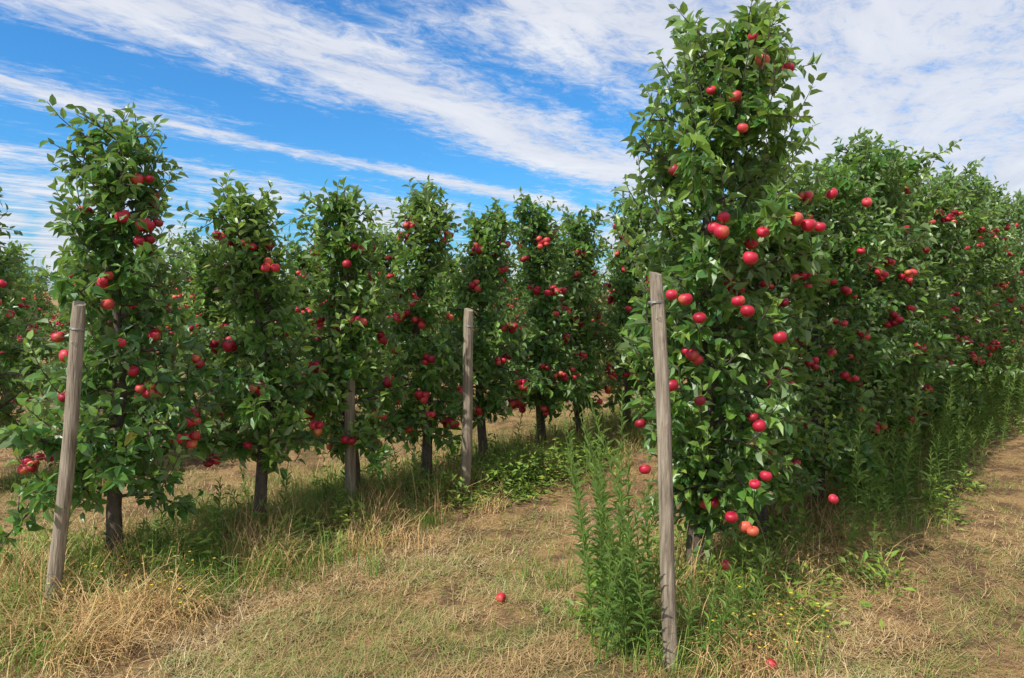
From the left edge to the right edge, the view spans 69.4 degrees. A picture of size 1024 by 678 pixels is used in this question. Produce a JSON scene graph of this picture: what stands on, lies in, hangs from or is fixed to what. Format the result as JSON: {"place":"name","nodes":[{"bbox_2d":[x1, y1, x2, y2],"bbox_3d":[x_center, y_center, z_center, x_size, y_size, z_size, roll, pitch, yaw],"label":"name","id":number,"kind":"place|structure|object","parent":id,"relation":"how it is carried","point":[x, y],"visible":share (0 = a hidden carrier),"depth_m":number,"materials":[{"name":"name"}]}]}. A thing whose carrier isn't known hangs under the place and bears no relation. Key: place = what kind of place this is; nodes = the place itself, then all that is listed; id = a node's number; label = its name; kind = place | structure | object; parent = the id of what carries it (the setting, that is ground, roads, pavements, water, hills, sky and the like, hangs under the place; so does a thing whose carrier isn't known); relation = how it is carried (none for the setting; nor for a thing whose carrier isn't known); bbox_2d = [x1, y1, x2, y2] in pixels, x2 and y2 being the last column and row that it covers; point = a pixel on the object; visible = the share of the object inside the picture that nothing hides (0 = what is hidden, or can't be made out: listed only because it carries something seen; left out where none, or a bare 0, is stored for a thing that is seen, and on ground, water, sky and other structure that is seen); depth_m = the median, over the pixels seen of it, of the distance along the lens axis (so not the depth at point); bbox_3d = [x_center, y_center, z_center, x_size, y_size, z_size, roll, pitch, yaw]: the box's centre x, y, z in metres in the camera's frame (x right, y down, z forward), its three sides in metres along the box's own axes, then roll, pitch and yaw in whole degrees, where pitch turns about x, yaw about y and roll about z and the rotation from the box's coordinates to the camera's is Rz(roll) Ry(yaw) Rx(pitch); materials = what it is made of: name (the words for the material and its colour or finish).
{"place":"outdoors","nodes":[
{"label":"outdoors","id":0,"kind":"place"},
{"bbox_2d":[0,291,1023,677],"bbox_3d":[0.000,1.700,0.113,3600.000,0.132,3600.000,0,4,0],"label":"ground","id":1,"kind":"structure","parent":0,"point":[1008,473],"depth_m":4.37,"materials":[{"name":"beige plant"}]},
{"bbox_2d":[0,187,87,452],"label":"apple tree","id":2,"kind":"object","parent":1,"relation":"on","point":[7,408],"visible":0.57,"depth_m":6.26,"materials":[{"name":"green plant"}]},
{"bbox_2d":[44,301,86,612],"bbox_3d":[-2.359,0.698,3.879,0.281,1.796,0.092,-1,4,-16],"label":"wooden post","id":3,"kind":"object","parent":1,"relation":"on","point":[56,560],"visible":0.89,"depth_m":3.85,"materials":[{"name":"grey wood"}]},
{"bbox_2d":[53,250,191,430],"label":"apple tree","id":4,"kind":"object","parent":1,"relation":"on","point":[129,397],"visible":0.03,"depth_m":6.93,"materials":[{"name":"green plant"}]},
{"bbox_2d":[0,94,276,567],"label":"apple tree","id":5,"kind":"object","parent":1,"relation":"on","point":[109,244],"visible":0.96,"depth_m":4.23,"materials":[{"name":"green plant"}]},
{"bbox_2d":[163,235,254,431],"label":"apple tree","id":6,"kind":"object","parent":1,"relation":"on","point":[212,311],"visible":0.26,"depth_m":7.58,"materials":[{"name":"green plant"}]},
{"bbox_2d":[159,169,346,526],"bbox_3d":[-1.803,0.164,5.110,1.379,2.593,1.192,2,5,33],"label":"apple tree","id":7,"kind":"object","parent":1,"relation":"on","point":[248,243],"visible":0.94,"depth_m":4.94,"materials":[{"name":"green plant"}]},
{"bbox_2d":[272,234,337,421],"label":"apple tree","id":8,"kind":"object","parent":1,"relation":"on","point":[297,253],"visible":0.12,"depth_m":8.54,"materials":[{"name":"green plant"}]},
{"bbox_2d":[275,176,417,493],"bbox_3d":[-1.264,0.107,5.611,1.032,2.609,1.101,0,4,3],"label":"apple tree","id":9,"kind":"object","parent":1,"relation":"on","point":[351,252],"visible":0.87,"depth_m":5.45,"materials":[{"name":"green plant"}]},
{"bbox_2d":[344,345,355,512],"bbox_3d":[-1.217,0.736,5.570,0.121,1.433,0.089,-3,5,-34],"label":"wooden post","id":10,"kind":"object","parent":1,"relation":"on","point":[350,458],"visible":0.36,"depth_m":5.55,"materials":[{"name":"grey wood"}]},
{"bbox_2d":[334,226,433,409],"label":"apple tree","id":11,"kind":"object","parent":1,"relation":"on","point":[383,257],"visible":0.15,"depth_m":9.30,"materials":[{"name":"green plant"}]},
{"bbox_2d":[0,457,828,676],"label":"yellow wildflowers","id":12,"kind":"object","parent":1,"relation":"on","point":[443,519],"visible":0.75,"depth_m":3.70,"materials":[{"name":"yellow plant"}]},
{"bbox_2d":[357,174,486,486],"bbox_3d":[-0.790,-0.018,6.313,1.101,2.816,1.011,1,4,8],"label":"apple tree","id":13,"kind":"object","parent":1,"relation":"on","point":[419,355],"visible":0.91,"depth_m":6.17,"materials":[{"name":"green plant"}]},
{"bbox_2d":[420,249,490,372],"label":"apple tree","id":14,"kind":"object","parent":1,"relation":"on","point":[455,266],"visible":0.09,"depth_m":10.29,"materials":[{"name":"green plant"}]},
{"bbox_2d":[460,308,474,495],"bbox_3d":[-0.373,0.594,6.048,0.146,1.692,0.098,0,4,0],"label":"wooden post","id":15,"kind":"object","parent":1,"relation":"on","point":[467,418],"visible":0.96,"depth_m":6.02,"materials":[{"name":"grey wood"}]},
{"bbox_2d":[434,197,553,461],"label":"apple tree","id":16,"kind":"object","parent":1,"relation":"on","point":[485,235],"visible":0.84,"depth_m":6.73,"materials":[{"name":"green plant"}]},
{"bbox_2d":[496,592,508,602],"bbox_3d":[-0.056,1.411,4.019,0.056,0.066,0.061,-3,-22,-39],"label":"fallen apple","id":17,"kind":"object","parent":1,"relation":"on","point":[500,597],"visible":1,"depth_m":4.00,"materials":[{"name":"red plant"}]},
{"bbox_2d":[0,361,1023,677],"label":"long grass","id":18,"kind":"structure","parent":1,"relation":"on","point":[22,591],"depth_m":4.29,"materials":[{"name":"beige plant"}]},
{"bbox_2d":[0,188,1023,427],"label":"distant apple tree rows","id":19,"kind":"object","parent":1,"relation":"on","point":[31,290],"visible":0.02,"depth_m":11.76,"materials":[{"name":"green plant"}]},
{"bbox_2d":[4,378,1023,662],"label":"broadleaf weeds","id":20,"kind":"object","parent":1,"relation":"on","point":[524,476],"visible":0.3,"depth_m":4.96,"materials":[{"name":"green plant"}]},
{"bbox_2d":[43,336,1023,674],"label":"horseweed stems","id":21,"kind":"object","parent":1,"relation":"on","point":[619,578],"visible":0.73,"depth_m":3.90,"materials":[{"name":"green plant"}]},
{"bbox_2d":[492,186,593,446],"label":"apple tree","id":22,"kind":"object","parent":1,"relation":"on","point":[540,234],"visible":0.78,"depth_m":7.32,"materials":[{"name":"green plant"}]},
{"bbox_2d":[525,204,630,442],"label":"apple tree","id":23,"kind":"object","parent":1,"relation":"on","point":[579,246],"visible":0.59,"depth_m":7.98,"materials":[{"name":"green plant"}]},
{"bbox_2d":[566,186,680,431],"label":"apple tree","id":24,"kind":"object","parent":1,"relation":"on","point":[623,285],"visible":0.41,"depth_m":8.56,"materials":[{"name":"green plant"}]},
{"bbox_2d":[619,233,691,382],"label":"apple tree","id":25,"kind":"object","parent":1,"relation":"on","point":[666,252],"visible":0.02,"depth_m":9.33,"materials":[{"name":"green plant"}]},
{"bbox_2d":[647,272,678,671],"bbox_3d":[0.687,0.658,3.325,0.084,1.922,0.274,-1,4,-21],"label":"wooden post","id":26,"kind":"object","parent":1,"relation":"on","point":[665,491],"visible":0.98,"depth_m":3.30,"materials":[{"name":"grey wood"}]},
{"bbox_2d":[677,221,712,386],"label":"apple tree","id":27,"kind":"object","parent":1,"relation":"on","point":[688,380],"visible":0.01,"depth_m":10.08,"materials":[{"name":"green plant"}]},
{"bbox_2d":[600,0,871,584],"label":"apple tree","id":28,"kind":"object","parent":1,"relation":"on","point":[749,65],"visible":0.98,"depth_m":3.90,"materials":[{"name":"green plant"}]},
{"bbox_2d":[747,280,775,378],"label":"apple tree","id":29,"kind":"object","parent":1,"relation":"on","point":[768,307],"visible":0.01,"depth_m":11.28,"materials":[{"name":"green plant"}]},
{"bbox_2d":[677,131,853,541],"bbox_3d":[1.609,0.035,4.943,1.242,2.821,1.283,0,4,-5],"label":"apple tree","id":30,"kind":"object","parent":1,"relation":"on","point":[780,489],"visible":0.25,"depth_m":4.64,"materials":[{"name":"green plant"}]},
{"bbox_2d":[764,658,776,670],"bbox_3d":[1.170,1.476,3.351,0.057,0.061,0.066,0,-38,2],"label":"fallen apple","id":31,"kind":"object","parent":1,"relation":"on","point":[772,661],"visible":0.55,"depth_m":3.33,"materials":[{"name":"red plant"}]},
{"bbox_2d":[751,155,930,510],"bbox_3d":[2.289,0.056,5.443,1.167,2.693,1.148,-3,5,-38],"label":"apple tree","id":32,"kind":"object","parent":1,"relation":"on","point":[835,292],"visible":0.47,"depth_m":5.24,"materials":[{"name":"green plant"}]},
{"bbox_2d":[797,126,960,482],"bbox_3d":[2.893,-0.199,6.147,1.442,3.129,1.403,3,5,35],"label":"apple tree","id":33,"kind":"object","parent":1,"relation":"on","point":[894,163],"visible":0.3,"depth_m":5.97,"materials":[{"name":"green plant"}]},
{"bbox_2d":[822,130,969,449],"bbox_3d":[3.372,-0.279,6.807,1.380,3.202,1.425,3,5,37],"label":"apple tree","id":34,"kind":"object","parent":1,"relation":"on","point":[912,168],"visible":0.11,"depth_m":6.61,"materials":[{"name":"green plant"}]},
{"bbox_2d":[871,170,989,443],"bbox_3d":[4.171,-0.236,7.653,1.276,3.022,1.297,-4,5,-45],"label":"apple tree","id":35,"kind":"object","parent":1,"relation":"on","point":[945,268],"visible":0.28,"depth_m":7.40,"materials":[{"name":"green plant"}]},
{"bbox_2d":[894,168,1002,434],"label":"apple tree","id":36,"kind":"object","parent":1,"relation":"on","point":[975,216],"visible":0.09,"depth_m":8.04,"materials":[{"name":"green plant"}]},
{"bbox_2d":[924,156,1023,422],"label":"apple tree","id":37,"kind":"object","parent":1,"relation":"on","point":[975,291],"visible":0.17,"depth_m":8.78,"materials":[{"name":"green plant"}]},
{"bbox_2d":[942,197,1019,395],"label":"apple tree","id":38,"kind":"object","parent":1,"relation":"on","point":[985,280],"visible":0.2,"depth_m":9.54,"materials":[{"name":"green plant"}]},
{"bbox_2d":[956,173,1023,394],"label":"apple tree","id":39,"kind":"object","parent":1,"relation":"on","point":[994,200],"visible":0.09,"depth_m":10.16,"materials":[{"name":"green plant"}]},
{"bbox_2d":[974,181,1023,392],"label":"apple tree","id":40,"kind":"object","parent":1,"relation":"on","point":[1017,289],"visible":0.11,"depth_m":10.91,"materials":[{"name":"green plant"}]},
{"bbox_3d":[8.019,-0.098,12.238,0.103,2.250,0.098,0,4,0],"label":"wooden post","id":41,"kind":"object","parent":1,"relation":"on","visible":0},
{"bbox_2d":[19,300,917,468],"bbox_3d":[10.969,-0.655,17.791,2.783,0.883,38.698,3,5,41],"label":"trellis wire","id":42,"kind":"object","parent":41,"relation":"attached to","point":[319,329],"visible":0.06,"depth_m":4.79,"materials":[{"name":"grey metal"}]},
{"bbox_2d":[0,0,1023,290],"label":"sky","id":43,"kind":"structure","parent":0,"point":[487,99],"materials":[{"name":"blue"}]}
]}

